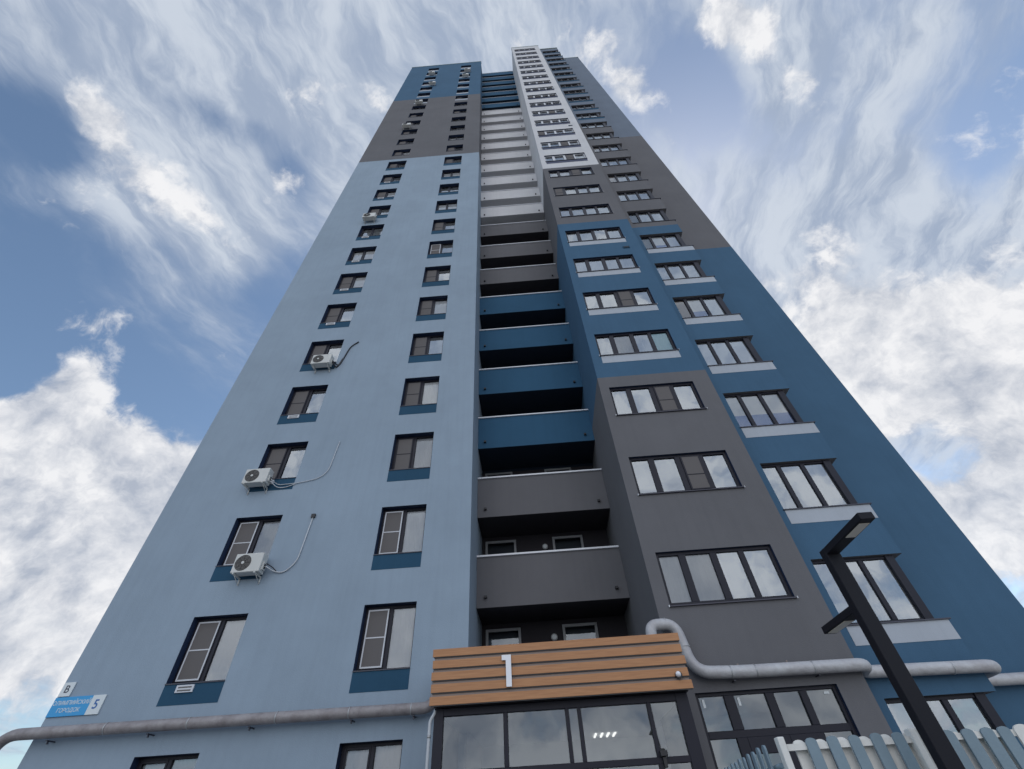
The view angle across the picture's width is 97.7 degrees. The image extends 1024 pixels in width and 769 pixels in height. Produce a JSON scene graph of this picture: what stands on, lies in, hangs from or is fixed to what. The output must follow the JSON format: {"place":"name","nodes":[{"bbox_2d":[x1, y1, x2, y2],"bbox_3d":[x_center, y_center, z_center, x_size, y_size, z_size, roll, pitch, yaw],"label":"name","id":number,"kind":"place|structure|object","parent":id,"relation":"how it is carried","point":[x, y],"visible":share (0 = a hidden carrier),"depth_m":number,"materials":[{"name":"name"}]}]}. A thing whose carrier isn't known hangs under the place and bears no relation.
{"place":"outdoors","nodes":[
{"label":"outdoors","id":0,"kind":"place"},
{"bbox_2d":[0,0,1023,768],"label":"sky","id":1,"kind":"structure","parent":0,"point":[169,169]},
{"label":"ground","id":2,"kind":"structure","parent":0,"visible":0},
{"bbox_2d":[17,45,1023,768],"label":"apartment tower","id":3,"kind":"structure","parent":2,"relation":"on","point":[581,381],"depth_m":14.07,"materials":[{"name":"blue paint"}]},
{"bbox_2d":[58,682,76,696],"bbox_3d":[-10.879,7.465,10.949,0.280,0.295,0.029,-4,-45,1],"label":"entrance letter sign","id":4,"kind":"object","parent":3,"relation":"attached to","point":[67,689],"visible":1,"depth_m":10.93,"materials":[{"name":"white"}]},
{"bbox_2d":[45,694,107,717],"bbox_3d":[-10.399,7.679,10.687,1.250,0.390,0.032,-4,-45,1],"label":"street name sign","id":5,"kind":"object","parent":3,"relation":"attached to","point":[76,706],"visible":1,"depth_m":10.68,"materials":[{"name":"blue"}]},
{"bbox_2d":[136,754,198,768],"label":"window","id":6,"kind":"structure","parent":3,"relation":"in","point":[190,761],"depth_m":10.02,"materials":[{"name":"black glass"}]},
{"bbox_2d":[156,616,246,706],"bbox_3d":[-7.727,6.960,11.366,1.470,1.975,0.324,-4,-45,1],"label":"window","id":7,"kind":"structure","parent":3,"relation":"in","point":[193,688],"depth_m":11.37,"materials":[{"name":"black glass"}]},
{"bbox_2d":[0,670,433,749],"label":"heating pipe","id":8,"kind":"object","parent":3,"relation":"attached to","point":[412,709],"visible":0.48,"depth_m":10.03,"materials":[{"name":"grey metal"}]},
{"bbox_2d":[209,518,281,581],"bbox_3d":[-7.857,4.924,13.428,1.470,1.975,0.311,-4,-45,1],"label":"window","id":9,"kind":"structure","parent":3,"relation":"in","point":[247,533],"depth_m":13.65,"materials":[{"name":"black"}]},
{"bbox_2d":[230,513,315,585],"bbox_3d":[-6.957,4.697,13.087,1.770,2.060,0.419,-4,-45,1],"label":"air conditioner","id":10,"kind":"object","parent":3,"relation":"attached to","point":[250,564],"visible":1,"depth_m":12.56,"materials":[{"name":"grey"}]},
{"bbox_2d":[249,445,306,491],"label":"window","id":11,"kind":"structure","parent":3,"relation":"in","point":[277,459],"depth_m":15.67,"materials":[{"name":"black"}]},
{"bbox_2d":[241,441,339,494],"bbox_3d":[-7.449,2.686,15.143,2.723,1.931,0.411,-4,-45,1],"label":"air conditioner","id":12,"kind":"object","parent":3,"relation":"attached to","point":[258,477],"visible":1,"depth_m":14.66,"materials":[{"name":"grey"}]},
{"bbox_2d":[277,388,326,424],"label":"window","id":13,"kind":"structure","parent":3,"relation":"in","point":[298,410],"depth_m":17.63,"materials":[{"name":"black"}]},
{"bbox_2d":[299,343,342,371],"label":"window","id":14,"kind":"structure","parent":3,"relation":"in","point":[333,349],"depth_m":19.95,"materials":[{"name":"black"}]},
{"bbox_2d":[310,341,358,373],"bbox_3d":[-7.587,-1.318,19.175,1.598,1.898,0.421,-4,-45,1],"label":"air conditioner","id":15,"kind":"object","parent":3,"relation":"attached to","point":[322,361],"visible":1,"depth_m":18.69,"materials":[{"name":"grey"}]},
{"bbox_2d":[318,306,355,328],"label":"window","id":16,"kind":"structure","parent":3,"relation":"in","point":[333,317],"depth_m":21.79,"materials":[{"name":"black"}]},
{"bbox_2d":[333,275,366,293],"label":"window","id":17,"kind":"structure","parent":3,"relation":"in","point":[347,285],"depth_m":23.87,"materials":[{"name":"black"}]},
{"bbox_2d":[345,249,375,264],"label":"window","id":18,"kind":"structure","parent":3,"relation":"in","point":[364,257],"depth_m":26.04,"materials":[{"name":"black"}]},
{"bbox_2d":[355,227,382,240],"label":"window","id":19,"kind":"structure","parent":3,"relation":"in","point":[369,233],"depth_m":28.13,"materials":[{"name":"black"}]},
{"bbox_2d":[362,213,376,222],"bbox_3d":[-9.099,-10.664,28.676,0.870,0.740,0.411,-4,-45,1],"label":"air conditioner","id":20,"kind":"object","parent":3,"relation":"attached to","point":[369,216],"visible":1,"depth_m":28.55,"materials":[{"name":"grey"}]},
{"bbox_2d":[339,741,402,768],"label":"window","id":21,"kind":"structure","parent":3,"relation":"in","point":[353,756],"depth_m":9.89,"materials":[{"name":"black"}]},
{"bbox_2d":[370,208,389,217],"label":"window","id":22,"kind":"structure","parent":3,"relation":"in","point":[384,212],"depth_m":30.28,"materials":[{"name":"black"}]},
{"bbox_2d":[349,604,416,692],"bbox_3d":[-3.176,6.609,11.306,1.400,1.975,0.311,-4,-45,1],"label":"window","id":23,"kind":"structure","parent":3,"relation":"in","point":[373,657],"depth_m":11.32,"materials":[{"name":"black"}]},
{"bbox_2d":[373,191,395,200],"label":"window","id":24,"kind":"structure","parent":3,"relation":"in","point":[381,195],"depth_m":32.19,"materials":[{"name":"black glass"}]},
{"bbox_2d":[379,176,400,184],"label":"window","id":25,"kind":"structure","parent":3,"relation":"in","point":[388,180],"depth_m":34.22,"materials":[{"name":"black glass"}]},
{"bbox_2d":[385,163,405,170],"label":"window","id":26,"kind":"structure","parent":3,"relation":"in","point":[392,166],"depth_m":36.22,"materials":[{"name":"black glass"}]},
{"bbox_2d":[371,507,425,569],"bbox_3d":[-3.306,4.569,13.363,1.400,1.975,0.311,-4,-45,1],"label":"window","id":27,"kind":"structure","parent":3,"relation":"in","point":[390,554],"depth_m":13.41,"materials":[{"name":"black"}]},
{"bbox_2d":[394,151,409,155],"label":"window","id":28,"kind":"structure","parent":3,"relation":"in","point":[396,153],"depth_m":38.59,"materials":[{"name":"black glass"}]},
{"bbox_2d":[398,141,413,144],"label":"window","id":29,"kind":"structure","parent":3,"relation":"in","point":[405,142],"depth_m":40.69,"materials":[{"name":"black"}]},
{"bbox_2d":[402,123,410,129],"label":"air conditioner","id":30,"kind":"object","parent":3,"relation":"attached to","point":[406,125],"visible":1,"depth_m":42.77,"materials":[{"name":"grey"}]},
{"bbox_2d":[402,131,416,134],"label":"window","id":31,"kind":"structure","parent":3,"relation":"in","point":[404,133],"depth_m":42.76,"materials":[{"name":"black"}]},
{"bbox_2d":[387,435,433,481],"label":"window","id":32,"kind":"structure","parent":3,"relation":"in","point":[402,469],"depth_m":15.49,"materials":[{"name":"black"}]},
{"bbox_2d":[415,100,422,105],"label":"air conditioner","id":33,"kind":"object","parent":3,"relation":"attached to","point":[418,101],"visible":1,"depth_m":48.98,"materials":[{"name":"grey"}]},
{"bbox_2d":[399,380,438,414],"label":"window","id":34,"kind":"structure","parent":3,"relation":"in","point":[413,403],"depth_m":17.57,"materials":[{"name":"black"}]},
{"bbox_2d":[408,335,443,362],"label":"window","id":35,"kind":"structure","parent":3,"relation":"in","point":[421,352],"depth_m":19.66,"materials":[{"name":"black"}]},
{"bbox_2d":[416,299,446,320],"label":"window","id":36,"kind":"structure","parent":3,"relation":"in","point":[426,309],"depth_m":21.74,"materials":[{"name":"black"}]},
{"bbox_2d":[422,268,450,286],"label":"window","id":37,"kind":"structure","parent":3,"relation":"in","point":[432,277],"depth_m":23.81,"materials":[{"name":"black"}]},
{"bbox_2d":[427,243,452,258],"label":"window","id":38,"kind":"structure","parent":3,"relation":"in","point":[437,250],"depth_m":25.90,"materials":[{"name":"black"}]},
{"bbox_2d":[431,221,454,233],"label":"window","id":39,"kind":"structure","parent":3,"relation":"in","point":[441,227],"depth_m":27.97,"materials":[{"name":"black"}]},
{"bbox_2d":[435,202,456,213],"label":"window","id":40,"kind":"structure","parent":3,"relation":"in","point":[445,207],"depth_m":30.17,"materials":[{"name":"black"}]},
{"bbox_2d":[438,186,458,194],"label":"window","id":41,"kind":"structure","parent":3,"relation":"in","point":[447,190],"depth_m":32.24,"materials":[{"name":"black glass"}]},
{"bbox_2d":[441,171,459,179],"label":"window","id":42,"kind":"structure","parent":3,"relation":"in","point":[453,175],"depth_m":34.32,"materials":[{"name":"black glass"}]},
{"bbox_2d":[443,158,461,165],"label":"window","id":43,"kind":"structure","parent":3,"relation":"in","point":[449,161],"depth_m":36.24,"materials":[{"name":"black glass"}]},
{"bbox_2d":[446,147,462,151],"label":"window","id":44,"kind":"structure","parent":3,"relation":"in","point":[454,148],"depth_m":38.57,"materials":[{"name":"black"}]},
{"bbox_2d":[448,136,463,140],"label":"window","id":45,"kind":"structure","parent":3,"relation":"in","point":[456,138],"depth_m":40.75,"materials":[{"name":"black"}]},
{"bbox_2d":[450,127,464,130],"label":"window","id":46,"kind":"structure","parent":3,"relation":"in","point":[463,128],"depth_m":42.81,"materials":[{"name":"black"}]},
{"bbox_2d":[485,472,511,476],"bbox_3d":[-0.480,4.465,17.299,1.100,2.460,0.070,-4,-45,1],"label":"balcony door","id":47,"kind":"structure","parent":3,"relation":"in","point":[502,473],"depth_m":18.11,"materials":[{"name":"grey"}]},
{"bbox_2d":[485,540,516,554],"bbox_3d":[-0.343,6.587,15.323,1.100,2.460,0.300,-4,-45,1],"label":"balcony door","id":48,"kind":"structure","parent":3,"relation":"in","point":[502,548],"depth_m":16.11,"materials":[{"name":"grey"}]},
{"bbox_2d":[486,627,520,645],"bbox_3d":[-0.212,8.627,13.266,1.100,2.460,0.300,-4,-45,1],"label":"balcony door","id":49,"kind":"structure","parent":3,"relation":"in","point":[505,636],"depth_m":14.05,"materials":[{"name":"grey"}]},
{"bbox_2d":[514,49,535,51],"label":"window","id":50,"kind":"structure","parent":3,"relation":"in","point":[525,49],"depth_m":61.61,"materials":[{"name":"grey"}]},
{"bbox_2d":[516,52,536,55],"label":"window","id":51,"kind":"structure","parent":3,"relation":"in","point":[534,52],"depth_m":59.55,"materials":[{"name":"grey"}]},
{"bbox_2d":[517,56,538,59],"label":"window","id":52,"kind":"structure","parent":3,"relation":"in","point":[535,56],"depth_m":57.50,"materials":[{"name":"grey"}]},
{"bbox_2d":[518,60,540,63],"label":"window","id":53,"kind":"structure","parent":3,"relation":"in","point":[539,60],"depth_m":55.44,"materials":[{"name":"grey"}]},
{"bbox_2d":[519,65,542,68],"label":"window","id":54,"kind":"structure","parent":3,"relation":"in","point":[536,66],"depth_m":53.39,"materials":[{"name":"grey"}]},
{"bbox_2d":[521,70,545,73],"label":"bay window","id":55,"kind":"structure","parent":3,"relation":"in","point":[538,71],"depth_m":51.33,"materials":[{"name":"grey"}]},
{"bbox_2d":[522,75,548,79],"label":"bay window","id":56,"kind":"structure","parent":3,"relation":"in","point":[544,76],"depth_m":49.28,"materials":[{"name":"grey"}]},
{"bbox_2d":[524,81,550,85],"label":"bay window","id":57,"kind":"structure","parent":3,"relation":"in","point":[541,82],"depth_m":47.23,"materials":[{"name":"grey glass"}]},
{"bbox_2d":[525,87,553,91],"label":"bay window","id":58,"kind":"structure","parent":3,"relation":"in","point":[550,88],"depth_m":45.47,"materials":[{"name":"grey glass"}]},
{"bbox_2d":[527,94,557,99],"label":"bay window","id":59,"kind":"structure","parent":3,"relation":"in","point":[552,95],"depth_m":43.13,"materials":[{"name":"grey"}]},
{"bbox_2d":[530,101,561,107],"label":"bay window","id":60,"kind":"structure","parent":3,"relation":"in","point":[550,103],"depth_m":41.57,"materials":[{"name":"grey glass"}]},
{"bbox_2d":[532,110,565,116],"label":"bay window","id":61,"kind":"structure","parent":3,"relation":"in","point":[553,112],"depth_m":39.48,"materials":[{"name":"grey glass"}]},
{"bbox_2d":[535,119,569,125],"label":"bay window","id":62,"kind":"structure","parent":3,"relation":"in","point":[550,122],"depth_m":37.57,"materials":[{"name":"grey"}]},
{"bbox_2d":[545,55,562,57],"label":"corner window","id":63,"kind":"structure","parent":3,"relation":"in","point":[552,55],"depth_m":59.45,"materials":[{"name":"blue"}]},
{"bbox_2d":[537,129,574,136],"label":"bay window","id":64,"kind":"structure","parent":3,"relation":"in","point":[562,132],"depth_m":35.39,"materials":[{"name":"grey"}]},
{"bbox_2d":[547,59,565,61],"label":"window","id":65,"kind":"structure","parent":3,"relation":"in","point":[554,60],"depth_m":57.40,"materials":[{"name":"blue"}]},
{"bbox_2d":[544,467,570,472],"bbox_3d":[1.902,4.279,17.265,1.080,2.460,0.070,-4,-45,1],"label":"balcony door","id":66,"kind":"structure","parent":3,"relation":"in","point":[569,468],"depth_m":18.07,"materials":[{"name":"grey"}]},
{"bbox_2d":[549,63,568,66],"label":"window","id":67,"kind":"structure","parent":3,"relation":"in","point":[561,64],"depth_m":55.34,"materials":[{"name":"black"}]},
{"bbox_2d":[541,141,580,149],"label":"bay window","id":68,"kind":"structure","parent":3,"relation":"in","point":[566,144],"depth_m":33.38,"materials":[{"name":"grey"}]},
{"bbox_2d":[552,67,571,70],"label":"corner window","id":69,"kind":"structure","parent":3,"relation":"in","point":[560,69],"depth_m":53.29,"materials":[{"name":"blue"}]},
{"bbox_2d":[554,72,575,76],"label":"corner window","id":70,"kind":"structure","parent":3,"relation":"in","point":[564,74],"depth_m":51.24,"materials":[{"name":"black"}]},
{"bbox_2d":[544,154,587,163],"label":"bay window","id":71,"kind":"structure","parent":3,"relation":"in","point":[562,158],"depth_m":31.28,"materials":[{"name":"grey"}]},
{"bbox_2d":[552,535,583,549],"bbox_3d":[2.040,6.401,15.289,1.080,2.460,0.300,-4,-45,1],"label":"balcony door","id":72,"kind":"structure","parent":3,"relation":"in","point":[571,543],"depth_m":16.08,"materials":[{"name":"grey"}]},
{"bbox_2d":[557,78,578,82],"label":"corner window","id":73,"kind":"structure","parent":3,"relation":"in","point":[572,79],"depth_m":49.72,"materials":[{"name":"black glass"}]},
{"bbox_2d":[549,168,594,177],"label":"bay window","id":74,"kind":"structure","parent":3,"relation":"in","point":[576,172],"depth_m":29.39,"materials":[{"name":"black glass"}]},
{"bbox_2d":[561,84,583,88],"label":"corner window","id":75,"kind":"structure","parent":3,"relation":"in","point":[574,85],"depth_m":47.64,"materials":[{"name":"black glass"}]},
{"bbox_2d":[564,90,587,95],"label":"corner window","id":76,"kind":"structure","parent":3,"relation":"in","point":[572,92],"depth_m":45.70,"materials":[{"name":"black glass"}]},
{"bbox_2d":[553,185,603,195],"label":"bay window","id":77,"kind":"structure","parent":3,"relation":"in","point":[595,189],"depth_m":27.34,"materials":[{"name":"black glass"}]},
{"bbox_2d":[567,97,592,102],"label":"corner window","id":78,"kind":"structure","parent":3,"relation":"in","point":[577,99],"depth_m":43.69,"materials":[{"name":"black"}]},
{"bbox_2d":[562,622,598,639],"bbox_3d":[2.170,8.441,13.232,1.080,2.460,0.300,-4,-45,1],"label":"balcony door","id":79,"kind":"structure","parent":3,"relation":"in","point":[576,631],"depth_m":14.01,"materials":[{"name":"grey plastic"}]},
{"bbox_2d":[572,105,598,110],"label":"corner window","id":80,"kind":"structure","parent":3,"relation":"in","point":[578,108],"depth_m":41.63,"materials":[{"name":"blue"}]},
{"bbox_2d":[559,205,613,217],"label":"window","id":81,"kind":"structure","parent":3,"relation":"in","point":[579,211],"depth_m":25.30,"materials":[{"name":"black"}]},
{"bbox_2d":[576,113,604,119],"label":"corner window","id":82,"kind":"structure","parent":3,"relation":"in","point":[591,116],"depth_m":39.66,"materials":[{"name":"blue"}]},
{"bbox_2d":[565,228,625,245],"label":"window","id":83,"kind":"structure","parent":3,"relation":"in","point":[580,238],"depth_m":23.07,"materials":[{"name":"black"}]},
{"bbox_2d":[581,122,610,128],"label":"corner window","id":84,"kind":"structure","parent":3,"relation":"in","point":[585,126],"depth_m":37.75,"materials":[{"name":"black"}]},
{"bbox_2d":[586,133,618,139],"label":"corner window","id":85,"kind":"structure","parent":3,"relation":"in","point":[603,136],"depth_m":35.64,"materials":[{"name":"black"}]},
{"bbox_2d":[573,256,640,276],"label":"bay window","id":86,"kind":"structure","parent":3,"relation":"in","point":[625,265],"depth_m":21.00,"materials":[{"name":"black"}]},
{"bbox_2d":[593,144,627,152],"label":"corner window","id":87,"kind":"structure","parent":3,"relation":"in","point":[618,147],"depth_m":33.58,"materials":[{"name":"black"}]},
{"bbox_2d":[600,158,636,166],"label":"corner window","id":88,"kind":"structure","parent":3,"relation":"in","point":[624,161],"depth_m":31.51,"materials":[{"name":"black glass"}]},
{"bbox_2d":[583,289,658,314],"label":"bay window","id":89,"kind":"structure","parent":3,"relation":"in","point":[627,301],"depth_m":18.89,"materials":[{"name":"black"}]},
{"bbox_2d":[608,173,647,182],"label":"corner window","id":90,"kind":"structure","parent":3,"relation":"in","point":[634,176],"depth_m":29.45,"materials":[{"name":"black"}]},
{"bbox_2d":[595,330,680,362],"bbox_3d":[4.635,-1.423,16.738,2.920,1.670,0.216,-4,-45,1],"label":"bay window","id":91,"kind":"structure","parent":3,"relation":"in","point":[622,348],"depth_m":16.84,"materials":[{"name":"black"}]},
{"bbox_2d":[617,190,660,201],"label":"window","id":92,"kind":"structure","parent":3,"relation":"in","point":[647,195],"depth_m":27.37,"materials":[{"name":"black"}]},
{"bbox_2d":[628,210,675,223],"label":"window","id":93,"kind":"structure","parent":3,"relation":"in","point":[640,217],"depth_m":25.28,"materials":[{"name":"black"}]},
{"bbox_2d":[609,383,707,415],"bbox_3d":[4.757,0.487,14.812,2.920,1.300,0.216,-4,-45,1],"label":"bay window","id":94,"kind":"structure","parent":3,"relation":"in","point":[670,397],"depth_m":14.89,"materials":[{"name":"black"}]},
{"bbox_2d":[640,233,694,252],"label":"window","id":95,"kind":"structure","parent":3,"relation":"in","point":[658,245],"depth_m":23.02,"materials":[{"name":"black"}]},
{"bbox_2d":[655,261,715,284],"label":"corner window","id":96,"kind":"structure","parent":3,"relation":"in","point":[693,274],"depth_m":20.95,"materials":[{"name":"black"}]},
{"bbox_2d":[629,451,744,495],"bbox_3d":[4.887,2.526,12.754,2.920,1.300,0.212,-4,-45,1],"label":"bay window","id":97,"kind":"structure","parent":3,"relation":"in","point":[697,472],"depth_m":12.81,"materials":[{"name":"black"}]},
{"bbox_2d":[673,295,742,324],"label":"corner window","id":98,"kind":"structure","parent":3,"relation":"in","point":[717,310],"depth_m":18.87,"materials":[{"name":"black"}]},
{"bbox_2d":[656,546,797,607],"bbox_3d":[5.017,4.567,10.698,2.920,1.300,0.216,-4,-45,1],"label":"bay window","id":99,"kind":"structure","parent":3,"relation":"in","point":[701,580],"depth_m":10.75,"materials":[{"name":"black"}]},
{"bbox_2d":[696,337,775,373],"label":"corner window","id":100,"kind":"structure","parent":3,"relation":"in","point":[746,356],"depth_m":16.79,"materials":[{"name":"black"}]},
{"bbox_2d":[724,390,819,437],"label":"corner window","id":101,"kind":"structure","parent":3,"relation":"in","point":[781,418],"depth_m":14.72,"materials":[{"name":"black"}]},
{"bbox_2d":[761,460,877,523],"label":"corner window","id":102,"kind":"structure","parent":3,"relation":"in","point":[826,497],"depth_m":12.65,"materials":[{"name":"black"}]},
{"bbox_2d":[645,618,1023,685],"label":"heating pipe","id":103,"kind":"object","parent":3,"relation":"attached to","point":[991,669],"visible":0.75,"depth_m":9.18,"materials":[{"name":"grey metal"}]},
{"bbox_2d":[811,555,960,645],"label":"corner window","id":104,"kind":"structure","parent":3,"relation":"in","point":[904,616],"depth_m":10.55,"materials":[{"name":"black"}]},
{"bbox_2d":[884,692,1005,762],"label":"corner window","id":105,"kind":"structure","parent":3,"relation":"in","point":[974,711],"depth_m":9.04,"materials":[{"name":"black glass"}]},
{"bbox_2d":[431,692,706,768],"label":"glazed porch","id":106,"kind":"object","parent":2,"relation":"on","point":[672,712],"visible":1,"depth_m":8.18,"materials":[{"name":"black"}]},
{"bbox_2d":[425,709,435,768],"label":"downpipe","id":107,"kind":"object","parent":106,"relation":"attached to","point":[428,739],"visible":1,"depth_m":7.90,"materials":[{"name":"grey metal"}]},
{"bbox_2d":[429,633,693,708],"bbox_3d":[0.942,6.204,9.256,4.769,0.922,2.645,-4,-45,1],"label":"entrance canopy","id":108,"kind":"object","parent":106,"relation":"on","point":[622,666],"visible":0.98,"depth_m":8.34,"materials":[{"name":"brown wood"}]},
{"bbox_2d":[675,671,681,678],"bbox_3d":[3.034,5.272,8.128,0.120,0.120,0.100,-4,-45,1],"label":"security camera","id":109,"kind":"object","parent":108,"relation":"attached to","point":[678,674],"visible":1,"depth_m":8.11,"materials":[{"name":"white plastic"}]},
{"bbox_2d":[724,724,1023,768],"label":"picket fence","id":110,"kind":"object","parent":2,"relation":"on","point":[972,749],"visible":0.95,"depth_m":3.57,"materials":[{"name":"grey metal"}]},
{"bbox_2d":[819,512,964,768],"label":"street lamp","id":111,"kind":"object","parent":2,"relation":"on","point":[931,732],"visible":1,"depth_m":3.84,"materials":[{"name":"black metal"}]}
]}

